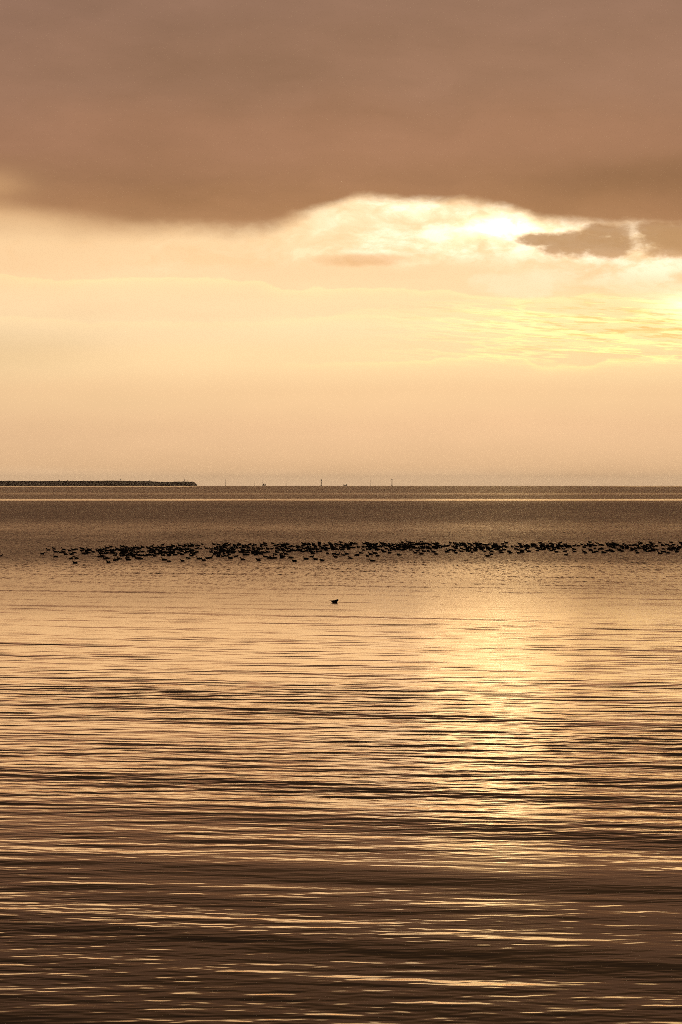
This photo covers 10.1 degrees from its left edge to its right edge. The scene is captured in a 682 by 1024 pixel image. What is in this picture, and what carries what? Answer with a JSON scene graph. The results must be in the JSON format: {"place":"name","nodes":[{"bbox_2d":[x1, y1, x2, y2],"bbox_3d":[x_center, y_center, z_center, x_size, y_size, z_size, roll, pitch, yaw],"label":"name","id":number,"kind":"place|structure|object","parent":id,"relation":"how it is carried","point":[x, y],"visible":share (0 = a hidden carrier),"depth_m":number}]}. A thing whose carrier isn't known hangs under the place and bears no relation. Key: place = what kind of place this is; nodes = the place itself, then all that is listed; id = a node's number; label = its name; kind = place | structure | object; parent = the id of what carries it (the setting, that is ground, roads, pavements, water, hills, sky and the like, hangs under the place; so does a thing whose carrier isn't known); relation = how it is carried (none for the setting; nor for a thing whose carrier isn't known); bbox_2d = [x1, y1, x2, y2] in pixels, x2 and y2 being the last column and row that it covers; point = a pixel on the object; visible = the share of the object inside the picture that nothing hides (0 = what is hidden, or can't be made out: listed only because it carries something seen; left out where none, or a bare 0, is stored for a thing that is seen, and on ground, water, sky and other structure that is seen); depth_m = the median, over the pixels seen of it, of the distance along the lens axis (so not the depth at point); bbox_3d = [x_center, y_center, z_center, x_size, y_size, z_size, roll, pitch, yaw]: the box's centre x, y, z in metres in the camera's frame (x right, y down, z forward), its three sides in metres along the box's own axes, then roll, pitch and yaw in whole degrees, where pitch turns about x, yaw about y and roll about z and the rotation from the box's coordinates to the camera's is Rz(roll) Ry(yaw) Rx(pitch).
{"place":"outdoors","nodes":[
{"label":"outdoors","id":0,"kind":"place"},
{"bbox_2d":[0,486,681,1023],"bbox_3d":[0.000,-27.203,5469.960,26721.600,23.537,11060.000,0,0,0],"label":"water","id":1,"kind":"structure","parent":0,"point":[430,786],"depth_m":76.13},
{"bbox_2d":[0,481,196,485],"bbox_3d":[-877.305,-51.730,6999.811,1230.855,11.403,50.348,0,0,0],"label":"breakwater","id":2,"kind":"object","parent":1,"relation":"in","point":[79,483],"visible":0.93,"depth_m":6982.20},
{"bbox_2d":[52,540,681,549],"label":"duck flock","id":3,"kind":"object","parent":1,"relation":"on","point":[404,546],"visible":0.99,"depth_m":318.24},
{"bbox_2d":[0,0,681,485],"label":"sky","id":4,"kind":"structure","parent":0,"point":[243,242]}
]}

